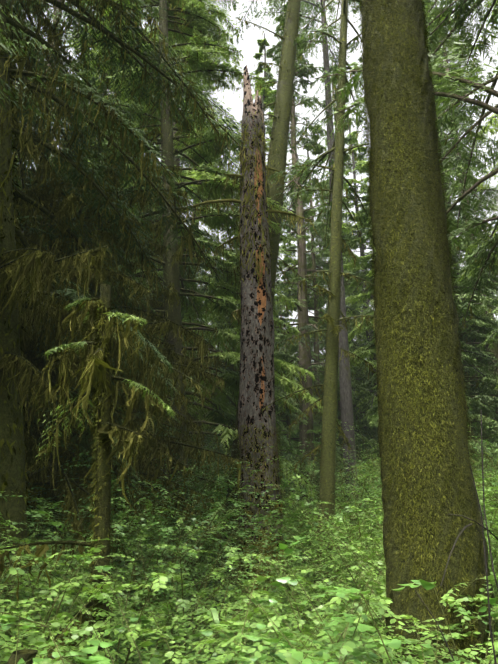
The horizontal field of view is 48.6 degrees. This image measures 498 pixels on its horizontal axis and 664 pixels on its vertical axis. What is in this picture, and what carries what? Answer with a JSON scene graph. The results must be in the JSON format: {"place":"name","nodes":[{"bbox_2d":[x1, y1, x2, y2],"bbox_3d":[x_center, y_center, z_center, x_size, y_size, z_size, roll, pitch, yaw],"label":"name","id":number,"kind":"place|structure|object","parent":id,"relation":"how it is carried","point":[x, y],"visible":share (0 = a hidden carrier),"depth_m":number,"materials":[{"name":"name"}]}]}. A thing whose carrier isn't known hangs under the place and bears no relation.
{"place":"outdoors","nodes":[
{"label":"outdoors","id":0,"kind":"place"},
{"bbox_2d":[79,559,385,663],"bbox_3d":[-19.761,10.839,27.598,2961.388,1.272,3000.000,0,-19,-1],"label":"ground","id":1,"kind":"structure","parent":0,"point":[207,626],"depth_m":8.97,"materials":[{"name":"green plant"}]},
{"bbox_2d":[6,649,37,663],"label":"mossy stub","id":2,"kind":"object","parent":1,"relation":"on","point":[25,655],"visible":1,"depth_m":2.08,"materials":[{"name":"wood"}]},
{"bbox_2d":[7,0,68,210],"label":"tree","id":3,"kind":"object","parent":1,"relation":"on","point":[33,42],"depth_m":23.64,"materials":[{"name":"green plant"}]},
{"bbox_2d":[13,191,122,531],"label":"mossy tree","id":4,"kind":"object","parent":1,"relation":"on","point":[23,227],"visible":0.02,"depth_m":10.02,"materials":[{"name":"green plant"}]},
{"bbox_2d":[12,128,147,501],"bbox_3d":[-4.011,0.257,10.665,4.244,10.300,4.437,-12,-23,32],"label":"mossy tree","id":5,"kind":"object","parent":1,"relation":"on","point":[32,178],"visible":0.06,"depth_m":11.46,"materials":[{"name":"green plant"}]},
{"bbox_2d":[6,0,160,269],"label":"tree","id":6,"kind":"object","parent":1,"relation":"on","point":[53,16],"visible":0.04,"depth_m":19.58,"materials":[{"name":"green plant"}]},
{"bbox_2d":[20,326,152,595],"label":"mossy tree","id":7,"kind":"object","parent":1,"relation":"on","point":[31,453],"visible":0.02,"depth_m":8.03,"materials":[{"name":"green plant"}]},
{"bbox_2d":[0,284,174,663],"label":"thin tree","id":8,"kind":"object","parent":1,"relation":"on","point":[98,365],"visible":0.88,"depth_m":3.79,"materials":[{"name":"green plant"}]},
{"bbox_2d":[22,244,156,554],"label":"mossy tree","id":9,"kind":"object","parent":1,"relation":"on","point":[83,469],"visible":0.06,"depth_m":8.19,"materials":[{"name":"green plant"}]},
{"bbox_2d":[60,1,136,264],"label":"tree","id":10,"kind":"object","parent":1,"relation":"on","point":[92,76],"depth_m":31.29,"materials":[{"name":"green plant"}]},
{"bbox_2d":[14,178,197,638],"bbox_3d":[-2.547,0.926,8.001,3.995,7.300,4.092,17,-25,-40],"label":"mossy tree","id":11,"kind":"object","parent":1,"relation":"on","point":[72,500],"visible":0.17,"depth_m":7.69,"materials":[{"name":"green plant"}]},
{"bbox_2d":[18,161,208,532],"bbox_3d":[-3.019,0.723,9.716,4.686,8.800,3.915,0,-19,-1],"label":"mossy tree","id":12,"kind":"object","parent":1,"relation":"on","point":[105,234],"visible":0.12,"depth_m":10.22,"materials":[{"name":"green plant"}]},
{"bbox_2d":[59,291,187,546],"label":"mossy tree","id":13,"kind":"object","parent":1,"relation":"on","point":[142,410],"depth_m":10.36,"materials":[{"name":"green plant"}]},
{"bbox_2d":[0,0,251,644],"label":"tree","id":14,"kind":"object","parent":1,"relation":"on","point":[21,270],"visible":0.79,"depth_m":7.91,"materials":[{"name":"green plant"}]},
{"bbox_2d":[13,111,250,586],"bbox_3d":[-2.390,0.160,9.616,4.968,9.800,4.158,0,-19,-1],"label":"mossy tree","id":15,"kind":"object","parent":1,"relation":"on","point":[202,347],"visible":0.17,"depth_m":9.33,"materials":[{"name":"green plant"}]},
{"bbox_2d":[34,338,245,561],"bbox_3d":[-2.422,2.388,9.944,3.760,5.800,3.933,8,-21,-23],"label":"mossy tree","id":16,"kind":"object","parent":1,"relation":"on","point":[210,454],"visible":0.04,"depth_m":9.54,"materials":[{"name":"green plant"}]},
{"bbox_2d":[118,0,213,344],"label":"tree","id":17,"kind":"object","parent":1,"relation":"on","point":[184,171],"depth_m":27.94,"materials":[{"name":"green plant"}]},
{"bbox_2d":[116,0,226,469],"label":"tree","id":18,"kind":"object","parent":1,"relation":"on","point":[176,162],"visible":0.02,"depth_m":27.97,"materials":[{"name":"green plant"}]},
{"bbox_2d":[129,260,220,517],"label":"mossy tree","id":19,"kind":"object","parent":1,"relation":"on","point":[156,305],"depth_m":15.49,"materials":[{"name":"green plant"}]},
{"bbox_2d":[143,271,218,489],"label":"tree","id":20,"kind":"object","parent":1,"relation":"on","point":[194,371],"visible":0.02,"depth_m":19.82,"materials":[{"name":"green plant"}]},
{"bbox_2d":[50,0,339,597],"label":"hemlock tree","id":21,"kind":"object","parent":1,"relation":"on","point":[200,16],"visible":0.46,"depth_m":14.25,"materials":[{"name":"green plant"}]},
{"bbox_2d":[165,330,238,562],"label":"mossy tree","id":22,"kind":"object","parent":1,"relation":"on","point":[209,365],"visible":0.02,"depth_m":17.88,"materials":[{"name":"green plant"}]},
{"bbox_2d":[21,569,384,663],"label":"undergrowth plants","id":23,"kind":"object","parent":1,"relation":"on","point":[224,649],"visible":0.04,"depth_m":5.17,"materials":[{"name":"green plant"}]},
{"bbox_2d":[180,80,229,471],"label":"tree","id":24,"kind":"object","parent":1,"relation":"on","point":[215,89],"depth_m":33.39,"materials":[{"name":"green plant"}]},
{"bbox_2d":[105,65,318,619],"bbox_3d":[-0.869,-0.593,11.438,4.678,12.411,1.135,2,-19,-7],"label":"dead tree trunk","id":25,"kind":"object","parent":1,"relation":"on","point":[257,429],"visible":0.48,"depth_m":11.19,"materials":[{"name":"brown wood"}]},
{"bbox_2d":[196,231,238,481],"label":"tree","id":26,"kind":"object","parent":1,"relation":"on","point":[212,322],"visible":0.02,"depth_m":35.61,"materials":[{"name":"green plant"}]},
{"bbox_2d":[196,241,239,498],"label":"tree","id":27,"kind":"object","parent":1,"relation":"on","point":[234,247],"depth_m":25.01,"materials":[{"name":"green plant"}]},
{"bbox_2d":[0,482,497,663],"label":"plants","id":28,"kind":"object","parent":1,"relation":"on","point":[204,644],"visible":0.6,"depth_m":3.44,"materials":[{"name":"green plant"}]},
{"bbox_2d":[0,401,497,659],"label":"undergrowth plants","id":29,"kind":"object","parent":1,"relation":"on","point":[39,514],"visible":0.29,"depth_m":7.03,"materials":[{"name":"green plant"}]},
{"bbox_2d":[0,524,497,663],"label":"salmonberry","id":30,"kind":"object","parent":1,"relation":"on","point":[341,591],"visible":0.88,"depth_m":2.14,"materials":[{"name":"green plant"}]},
{"bbox_2d":[186,261,316,557],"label":"tree","id":31,"kind":"object","parent":1,"relation":"on","point":[277,407],"visible":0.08,"depth_m":18.47,"materials":[{"name":"green plant"}]},
{"bbox_2d":[187,253,319,553],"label":"tree","id":32,"kind":"object","parent":1,"relation":"on","point":[282,393],"visible":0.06,"depth_m":18.07,"materials":[{"name":"green plant"}]},
{"bbox_2d":[224,33,316,451],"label":"tree","id":33,"kind":"object","parent":1,"relation":"on","point":[265,93],"visible":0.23,"depth_m":29.61,"materials":[{"name":"green plant"}]},
{"bbox_2d":[205,0,359,601],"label":"leaning tree","id":34,"kind":"object","parent":1,"relation":"on","point":[282,115],"visible":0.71,"depth_m":14.88,"materials":[{"name":"green plant"}]},
{"bbox_2d":[232,7,366,517],"bbox_3d":[1.867,-4.369,23.339,5.657,27.300,5.894,-7,-20,20],"label":"tree","id":35,"kind":"object","parent":1,"relation":"on","point":[303,324],"visible":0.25,"depth_m":23.13,"materials":[{"name":"green plant"}]},
{"bbox_2d":[275,180,337,451],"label":"tree","id":36,"kind":"object","parent":1,"relation":"on","point":[293,247],"visible":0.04,"depth_m":33.63,"materials":[{"name":"green plant"}]},
{"bbox_2d":[255,0,360,518],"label":"grey tree","id":37,"kind":"object","parent":1,"relation":"on","point":[346,403],"visible":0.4,"depth_m":19.68,"materials":[{"name":"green plant"}]},
{"bbox_2d":[274,302,345,521],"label":"tree","id":38,"kind":"object","parent":1,"relation":"on","point":[287,420],"visible":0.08,"depth_m":22.80,"materials":[{"name":"green plant"}]},
{"bbox_2d":[282,292,340,499],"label":"tree","id":39,"kind":"object","parent":1,"relation":"on","point":[311,319],"depth_m":43.98,"materials":[{"name":"green plant"}]},
{"bbox_2d":[282,259,344,507],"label":"tree","id":40,"kind":"object","parent":1,"relation":"on","point":[323,356],"depth_m":28.19,"materials":[{"name":"green plant"}]},
{"bbox_2d":[262,0,376,616],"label":"conifer tree","id":41,"kind":"object","parent":1,"relation":"on","point":[327,447],"visible":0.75,"depth_m":11.06,"materials":[{"name":"green plant"}]},
{"bbox_2d":[275,119,378,501],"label":"tree","id":42,"kind":"object","parent":1,"relation":"on","point":[313,264],"visible":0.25,"depth_m":26.18,"materials":[{"name":"green plant"}]},
{"bbox_2d":[283,57,377,496],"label":"tree","id":43,"kind":"object","parent":1,"relation":"on","point":[346,166],"visible":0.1,"depth_m":31.18,"materials":[{"name":"green plant"}]},
{"bbox_2d":[284,230,379,500],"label":"tree","id":44,"kind":"object","parent":1,"relation":"on","point":[345,239],"depth_m":29.40,"materials":[{"name":"green plant"}]},
{"bbox_2d":[310,180,377,480],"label":"tree","id":45,"kind":"object","parent":1,"relation":"on","point":[350,207],"visible":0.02,"depth_m":34.95,"materials":[{"name":"green plant"}]},
{"bbox_2d":[319,327,375,507],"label":"tree","id":46,"kind":"object","parent":1,"relation":"on","point":[361,372],"visible":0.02,"depth_m":29.29,"materials":[{"name":"green plant"}]},
{"bbox_2d":[320,121,379,491],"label":"tree","id":47,"kind":"object","parent":1,"relation":"on","point":[360,167],"visible":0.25,"depth_m":29.35,"materials":[{"name":"green plant"}]},
{"bbox_2d":[336,333,374,517],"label":"tree","id":48,"kind":"object","parent":1,"relation":"on","point":[365,395],"visible":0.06,"depth_m":31.23,"materials":[{"name":"green plant"}]},
{"bbox_2d":[343,253,374,388],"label":"tree","id":49,"kind":"object","parent":1,"relation":"on","point":[359,288],"depth_m":54.46,"materials":[{"name":"green plant"}]},
{"bbox_2d":[353,266,379,505],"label":"tree","id":50,"kind":"object","parent":1,"relation":"on","point":[366,375],"visible":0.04,"depth_m":26.97,"materials":[{"name":"green plant"}]},
{"bbox_2d":[354,316,380,491],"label":"tree","id":51,"kind":"object","parent":1,"relation":"on","point":[374,429],"depth_m":26.82,"materials":[{"name":"green plant"}]},
{"bbox_2d":[368,389,377,443],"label":"tree","id":52,"kind":"object","parent":1,"relation":"on","point":[373,440],"depth_m":25.66,"materials":[{"name":"green plant"}]},
{"bbox_2d":[371,365,378,528],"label":"tree","id":53,"kind":"object","parent":1,"relation":"on","point":[374,387],"depth_m":25.45,"materials":[{"name":"green plant"}]},
{"bbox_2d":[309,0,497,335],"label":"tree","id":54,"kind":"object","parent":1,"relation":"on","point":[462,14],"visible":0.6,"depth_m":11.02,"materials":[{"name":"green plant"}]},
{"bbox_2d":[337,202,490,510],"bbox_3d":[5.171,1.194,19.030,5.560,13.976,4.490,17,-25,-40],"label":"tree","id":55,"kind":"object","parent":1,"relation":"on","point":[365,261],"visible":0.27,"depth_m":20.30,"materials":[{"name":"green plant"}]},
{"bbox_2d":[338,0,497,465],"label":"tree","id":56,"kind":"object","parent":1,"relation":"on","point":[452,161],"visible":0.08,"depth_m":20.08,"materials":[{"name":"green plant"}]},
{"bbox_2d":[357,0,497,663],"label":"tree trunk","id":57,"kind":"object","parent":1,"relation":"on","point":[427,483],"visible":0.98,"depth_m":3.78,"materials":[{"name":"plant"}]},
{"bbox_2d":[359,341,497,509],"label":"tree","id":58,"kind":"object","parent":1,"relation":"on","point":[372,378],"visible":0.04,"depth_m":18.20,"materials":[{"name":"green plant"}]},
{"bbox_2d":[415,409,497,663],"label":"bare twigs","id":59,"kind":"object","parent":1,"relation":"on","point":[486,528],"visible":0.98,"depth_m":1.83,"materials":[{"name":"plant"}]},
{"bbox_2d":[429,0,497,434],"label":"tree","id":60,"kind":"object","parent":1,"relation":"on","point":[490,193],"visible":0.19,"depth_m":25.34,"materials":[{"name":"green plant"}]},
{"bbox_2d":[430,33,497,474],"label":"tree","id":61,"kind":"object","parent":1,"relation":"on","point":[466,265],"visible":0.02,"depth_m":27.39,"materials":[{"name":"green plant"}]},
{"bbox_2d":[433,0,497,388],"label":"tree","id":62,"kind":"object","parent":1,"relation":"on","point":[489,338],"visible":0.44,"depth_m":15.37,"materials":[{"name":"green plant"}]},
{"bbox_2d":[446,204,497,507],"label":"tree","id":63,"kind":"object","parent":1,"relation":"on","point":[485,324],"visible":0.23,"depth_m":18.62,"materials":[{"name":"green plant"}]},
{"bbox_2d":[447,227,497,516],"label":"tree","id":64,"kind":"object","parent":1,"relation":"on","point":[486,372],"visible":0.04,"depth_m":21.54,"materials":[{"name":"green plant"}]},
{"bbox_2d":[462,210,497,485],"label":"tree","id":65,"kind":"object","parent":1,"relation":"on","point":[479,340],"visible":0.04,"depth_m":24.39,"materials":[{"name":"green plant"}]},
{"bbox_2d":[12,0,497,362],"label":"sky","id":66,"kind":"structure","parent":0,"point":[249,47],"materials":[{"name":"white"}]}
]}

